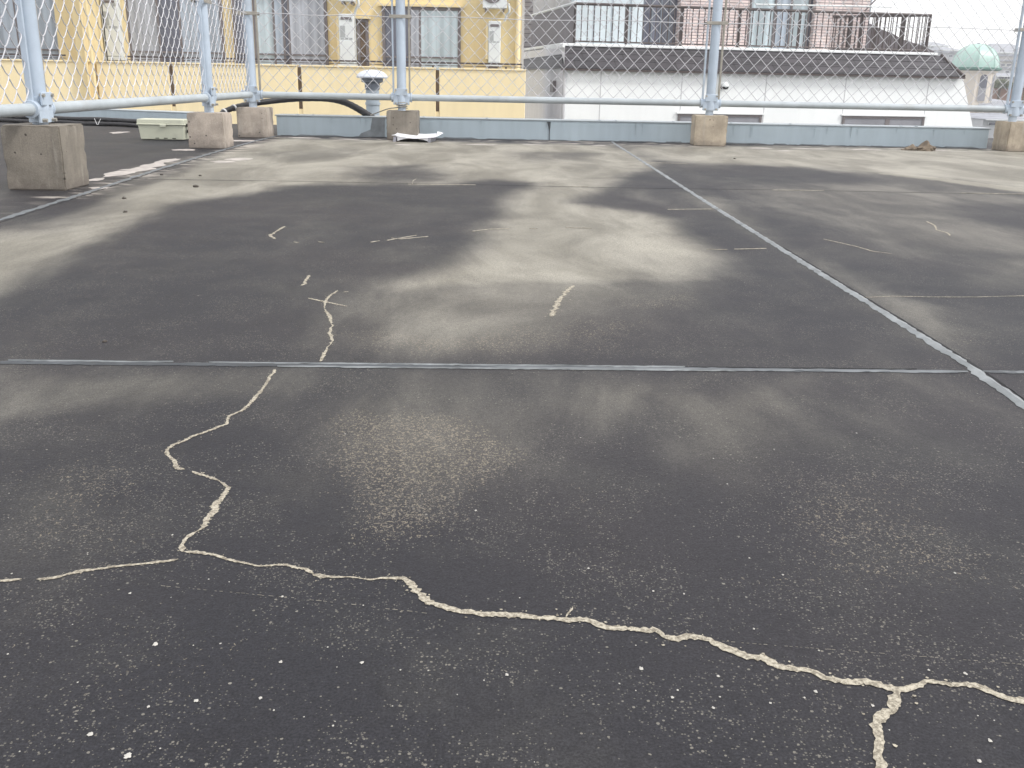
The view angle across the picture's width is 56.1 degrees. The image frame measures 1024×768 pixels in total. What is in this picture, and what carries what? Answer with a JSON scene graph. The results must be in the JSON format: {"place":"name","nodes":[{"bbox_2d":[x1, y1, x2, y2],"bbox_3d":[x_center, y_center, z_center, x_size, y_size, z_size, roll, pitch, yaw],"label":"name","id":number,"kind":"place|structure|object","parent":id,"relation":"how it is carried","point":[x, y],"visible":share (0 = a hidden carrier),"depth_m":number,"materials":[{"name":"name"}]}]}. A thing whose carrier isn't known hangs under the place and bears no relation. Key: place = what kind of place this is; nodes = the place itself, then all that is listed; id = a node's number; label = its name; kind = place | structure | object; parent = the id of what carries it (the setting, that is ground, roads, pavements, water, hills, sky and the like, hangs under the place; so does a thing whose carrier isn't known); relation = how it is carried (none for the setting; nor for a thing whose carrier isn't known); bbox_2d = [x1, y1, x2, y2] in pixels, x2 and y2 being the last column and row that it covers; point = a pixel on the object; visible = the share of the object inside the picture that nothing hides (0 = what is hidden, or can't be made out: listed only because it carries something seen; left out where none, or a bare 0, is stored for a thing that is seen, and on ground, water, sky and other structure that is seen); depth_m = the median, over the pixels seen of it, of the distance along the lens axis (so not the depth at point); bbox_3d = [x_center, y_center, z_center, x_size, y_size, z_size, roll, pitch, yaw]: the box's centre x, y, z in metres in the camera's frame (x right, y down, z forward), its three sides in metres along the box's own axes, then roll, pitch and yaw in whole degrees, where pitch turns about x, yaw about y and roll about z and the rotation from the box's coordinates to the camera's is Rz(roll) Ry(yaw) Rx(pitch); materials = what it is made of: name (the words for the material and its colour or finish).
{"place":"outdoors","nodes":[
{"label":"outdoors","id":0,"kind":"place"},
{"bbox_2d":[523,0,972,126],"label":"white building","id":1,"kind":"structure","parent":0,"point":[745,114],"depth_m":20.18,"materials":[{"name":"white paint"}]},
{"bbox_2d":[641,0,677,45],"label":"balcony door","id":2,"kind":"structure","parent":1,"relation":"in","point":[670,26],"depth_m":20.82,"materials":[{"name":"grey glass"}]},
{"bbox_2d":[676,112,764,122],"bbox_3d":[4.293,-5.214,19.901,1.898,0.780,0.049,-2,18,-9],"label":"window","id":3,"kind":"structure","parent":1,"relation":"in","point":[682,116],"depth_m":19.86,"materials":[{"name":"grey glass"}]},
{"bbox_2d":[720,82,728,89],"bbox_3d":[4.325,-6.065,19.558,0.176,0.171,0.185,-2,18,-9],"label":"security camera","id":4,"kind":"object","parent":1,"relation":"attached to","point":[725,86],"visible":0.84,"depth_m":19.49,"materials":[{"name":"white plastic"}]},
{"bbox_2d":[746,0,774,47],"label":"sliding door","id":5,"kind":"structure","parent":1,"relation":"in","point":[753,5],"depth_m":21.19,"materials":[{"name":"grey glass"}]},
{"bbox_2d":[771,0,790,48],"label":"sliding door","id":6,"kind":"structure","parent":1,"relation":"in","point":[785,15],"depth_m":21.27,"materials":[{"name":"grey glass"}]},
{"bbox_2d":[786,0,808,48],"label":"sliding door","id":7,"kind":"structure","parent":1,"relation":"in","point":[789,37],"depth_m":21.32,"materials":[{"name":"grey glass"}]},
{"bbox_2d":[804,0,812,48],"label":"sliding door","id":8,"kind":"structure","parent":1,"relation":"in","point":[810,1],"depth_m":21.35,"materials":[{"name":"grey glass"}]},
{"bbox_2d":[756,4,891,7],"bbox_3d":[6.522,-7.899,20.063,3.019,0.073,0.035,-2,18,-9],"label":"laundry pole","id":9,"kind":"object","parent":1,"relation":"attached to","point":[824,5],"visible":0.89,"depth_m":20.06,"materials":[{"name":"silver metal"}]},
{"bbox_2d":[841,114,927,125],"bbox_3d":[7.891,-5.337,20.491,1.962,0.780,0.048,-2,18,-9],"label":"window","id":10,"kind":"structure","parent":1,"relation":"in","point":[856,119],"depth_m":20.41,"materials":[{"name":"grey glass"}]},
{"bbox_2d":[866,23,933,52],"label":"house","id":11,"kind":"structure","parent":0,"point":[892,40],"depth_m":41.77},
{"bbox_2d":[869,0,1023,48],"label":"sky","id":12,"kind":"structure","parent":0,"point":[1015,6],"materials":[{"name":"white"}]},
{"bbox_2d":[970,113,1023,137],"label":"house","id":13,"kind":"structure","parent":0,"point":[986,120],"depth_m":49.10,"materials":[{"name":"white paint"}]},
{"bbox_2d":[992,86,1023,100],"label":"house","id":14,"kind":"structure","parent":0,"point":[1003,92],"depth_m":67.62,"materials":[{"name":"brown tile"}]},
{"label":"ground","id":15,"kind":"structure","parent":0,"visible":0},
{"bbox_2d":[0,0,525,124],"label":"apartment building","id":16,"kind":"structure","parent":15,"relation":"on","point":[468,109],"depth_m":17.67,"materials":[{"name":"yellow paint"}]},
{"bbox_2d":[0,0,59,59],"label":"window","id":17,"kind":"structure","parent":16,"relation":"in","point":[7,20],"depth_m":17.77,"materials":[{"name":"grey glass"}]},
{"bbox_2d":[100,0,125,60],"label":"water heater","id":18,"kind":"object","parent":16,"relation":"attached to","point":[108,22],"visible":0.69,"depth_m":17.53,"materials":[{"name":"white metal"}]},
{"bbox_2d":[125,0,225,64],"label":"window","id":19,"kind":"structure","parent":16,"relation":"in","point":[128,3],"depth_m":17.81,"materials":[{"name":"grey glass"}]},
{"bbox_2d":[232,0,245,63],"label":"window","id":20,"kind":"structure","parent":16,"relation":"in","point":[236,3],"depth_m":17.84,"materials":[{"name":"grey glass"}]},
{"bbox_2d":[252,0,328,66],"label":"window","id":21,"kind":"structure","parent":16,"relation":"in","point":[288,5],"depth_m":17.85,"materials":[{"name":"grey glass"}]},
{"bbox_2d":[336,14,357,67],"bbox_3d":[-3.054,-6.333,17.787,0.348,0.958,0.340,1,18,-1],"label":"water heater","id":22,"kind":"object","parent":16,"relation":"attached to","point":[347,42],"visible":0.73,"depth_m":17.65,"materials":[{"name":"white metal"}]},
{"bbox_2d":[339,0,359,14],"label":"air conditioner","id":23,"kind":"object","parent":16,"relation":"attached to","point":[353,3],"visible":0.83,"depth_m":17.53,"materials":[{"name":"white metal"}]},
{"bbox_2d":[355,16,370,65],"bbox_3d":[-2.782,-6.247,17.955,0.316,1.162,0.098,1,18,-1],"label":"window","id":24,"kind":"structure","parent":16,"relation":"in","point":[365,35],"depth_m":17.91,"materials":[{"name":"brown glass"}]},
{"bbox_2d":[378,3,463,69],"bbox_3d":[-1.689,-6.343,17.944,1.560,1.392,0.098,1,18,-1],"label":"window","id":25,"kind":"structure","parent":16,"relation":"in","point":[442,23],"depth_m":17.91,"materials":[{"name":"grey glass"}]},
{"bbox_2d":[485,21,500,68],"bbox_3d":[-0.341,-6.294,17.849,0.298,0.829,0.340,1,18,-1],"label":"water heater","id":26,"kind":"object","parent":16,"relation":"attached to","point":[493,39],"visible":0.77,"depth_m":17.71,"materials":[{"name":"white metal"}]},
{"bbox_2d":[483,0,510,20],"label":"air conditioner","id":27,"kind":"object","parent":16,"relation":"attached to","point":[500,4],"visible":0.9,"depth_m":17.44,"materials":[{"name":"white metal"}]},
{"bbox_2d":[917,42,949,48],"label":"house","id":28,"kind":"structure","parent":15,"relation":"on","point":[933,44],"depth_m":180.76,"materials":[{"name":"grey tile"}]},
{"bbox_2d":[929,47,959,50],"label":"house","id":29,"kind":"structure","parent":15,"relation":"on","point":[941,49],"depth_m":144.20,"materials":[{"name":"grey tile"}]},
{"bbox_2d":[934,51,957,60],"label":"house","id":30,"kind":"structure","parent":15,"relation":"on","point":[950,55],"depth_m":104.85,"materials":[{"name":"grey tile"}]},
{"bbox_2d":[952,43,1001,112],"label":"domed tower","id":31,"kind":"structure","parent":15,"relation":"on","point":[974,70],"depth_m":56.65,"materials":[{"name":"green metal"}]},
{"bbox_2d":[976,74,987,101],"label":"window","id":32,"kind":"structure","parent":31,"relation":"in","point":[983,85],"depth_m":56.70,"materials":[{"name":"grey glass"}]},
{"bbox_2d":[988,74,994,101],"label":"window","id":33,"kind":"structure","parent":31,"relation":"in","point":[993,77],"depth_m":57.04,"materials":[{"name":"glass"}]},
{"bbox_2d":[977,99,1009,113],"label":"house","id":34,"kind":"structure","parent":15,"relation":"on","point":[998,103],"depth_m":56.98,"materials":[{"name":"grey tile"}]},
{"bbox_2d":[994,79,1012,99],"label":"bush","id":35,"kind":"object","parent":15,"relation":"on","point":[997,83],"visible":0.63,"depth_m":64.21,"materials":[{"name":"green plant"}]},
{"bbox_2d":[988,43,1018,54],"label":"house","id":36,"kind":"structure","parent":15,"relation":"on","point":[1008,49],"depth_m":163.38,"materials":[{"name":"grey tile"}]},
{"bbox_2d":[998,67,1015,73],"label":"house","id":37,"kind":"structure","parent":15,"relation":"on","point":[1008,70],"depth_m":95.88,"materials":[{"name":"grey tile"}]},
{"bbox_2d":[998,54,1017,59],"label":"house","id":38,"kind":"structure","parent":15,"relation":"on","point":[1005,57],"depth_m":119.38,"materials":[{"name":"grey tile"}]},
{"bbox_2d":[1000,59,1016,66],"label":"house","id":39,"kind":"structure","parent":15,"relation":"on","point":[1006,63],"depth_m":116.72,"materials":[{"name":"grey tile"}]},
{"bbox_2d":[995,73,1023,85],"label":"house","id":40,"kind":"structure","parent":15,"relation":"on","point":[1003,76],"depth_m":86.55,"materials":[{"name":"grey tile"}]},
{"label":"roof slab","id":41,"kind":"structure","parent":15,"relation":"on","visible":0},
{"bbox_2d":[54,109,191,118],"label":"roof parapet","id":42,"kind":"structure","parent":41,"relation":"on","point":[126,113],"depth_m":7.97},
{"bbox_2d":[356,70,387,115],"bbox_3d":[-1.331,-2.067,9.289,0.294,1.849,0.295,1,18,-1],"label":"roof vent","id":43,"kind":"object","parent":41,"relation":"on","point":[372,106],"visible":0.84,"depth_m":8.99,"materials":[{"name":"metal"}]},
{"bbox_2d":[0,121,1023,767],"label":"rooftop floor","id":44,"kind":"structure","parent":41,"relation":"on","point":[386,453],"depth_m":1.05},
{"bbox_2d":[0,123,88,190],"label":"concrete block","id":45,"kind":"structure","parent":44,"relation":"on","point":[51,157],"depth_m":3.25,"materials":[{"name":"grey concrete"}]},
{"bbox_2d":[0,0,252,124],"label":"chain link fence","id":46,"kind":"object","parent":45,"relation":"on","point":[38,106],"visible":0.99,"depth_m":3.89,"materials":[{"name":"grey metal"}]},
{"bbox_2d":[0,116,137,127],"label":"pipe bundle","id":47,"kind":"object","parent":44,"relation":"on","point":[106,121],"visible":0.51,"depth_m":7.15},
{"bbox_2d":[136,118,188,139],"bbox_3d":[-2.095,-1.543,5.815,0.303,0.118,0.152,1,18,-1],"label":"plastic box","id":48,"kind":"object","parent":44,"relation":"on","point":[163,128],"visible":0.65,"depth_m":5.76,"materials":[{"name":"white plastic"}]},
{"bbox_2d":[187,111,233,148],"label":"concrete block","id":49,"kind":"structure","parent":44,"relation":"on","point":[213,130],"depth_m":5.19,"materials":[{"name":"grey concrete"}]},
{"bbox_2d":[236,107,273,137],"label":"concrete block","id":50,"kind":"structure","parent":44,"relation":"on","point":[254,122],"depth_m":6.14,"materials":[{"name":"grey concrete"}]},
{"bbox_2d":[386,110,419,140],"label":"concrete block","id":51,"kind":"structure","parent":44,"relation":"on","point":[405,122],"depth_m":6.18,"materials":[{"name":"grey concrete"}]},
{"bbox_2d":[392,131,442,142],"bbox_3d":[-0.604,-1.589,6.171,0.294,0.055,0.298,2,18,3],"label":"white board","id":52,"kind":"object","parent":44,"relation":"on","point":[429,138],"visible":0.94,"depth_m":6.09,"materials":[{"name":"white plastic"}]},
{"bbox_2d":[275,114,990,147],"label":"roof parapet","id":53,"kind":"structure","parent":44,"relation":"on","point":[629,131],"depth_m":6.50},
{"bbox_2d":[220,98,405,115],"bbox_3d":[-1.314,-1.796,6.298,1.205,0.180,0.466,-2,18,-10],"label":"drain hose","id":54,"kind":"object","parent":53,"relation":"on","point":[362,111],"visible":0.63,"depth_m":6.44,"materials":[{"name":"rubber"}]},
{"bbox_2d":[690,114,727,145],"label":"concrete block","id":55,"kind":"structure","parent":44,"relation":"on","point":[708,130],"depth_m":6.21,"materials":[{"name":"beige concrete"}]},
{"bbox_2d":[235,0,1023,121],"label":"chain link fence","id":56,"kind":"object","parent":55,"relation":"on","point":[712,101],"visible":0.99,"depth_m":6.16,"materials":[{"name":"grey metal"}]},
{"bbox_2d":[901,140,935,150],"bbox_3d":[2.638,-1.542,6.210,0.222,0.064,0.126,-2,18,-9],"label":"brown scrap","id":57,"kind":"object","parent":44,"relation":"on","point":[925,146],"visible":1,"depth_m":6.20,"materials":[{"name":"brown"}]},
{"bbox_2d":[991,121,1023,151],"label":"concrete block","id":58,"kind":"structure","parent":44,"relation":"on","point":[1008,136],"depth_m":6.27,"materials":[{"name":"beige concrete"}]}
]}

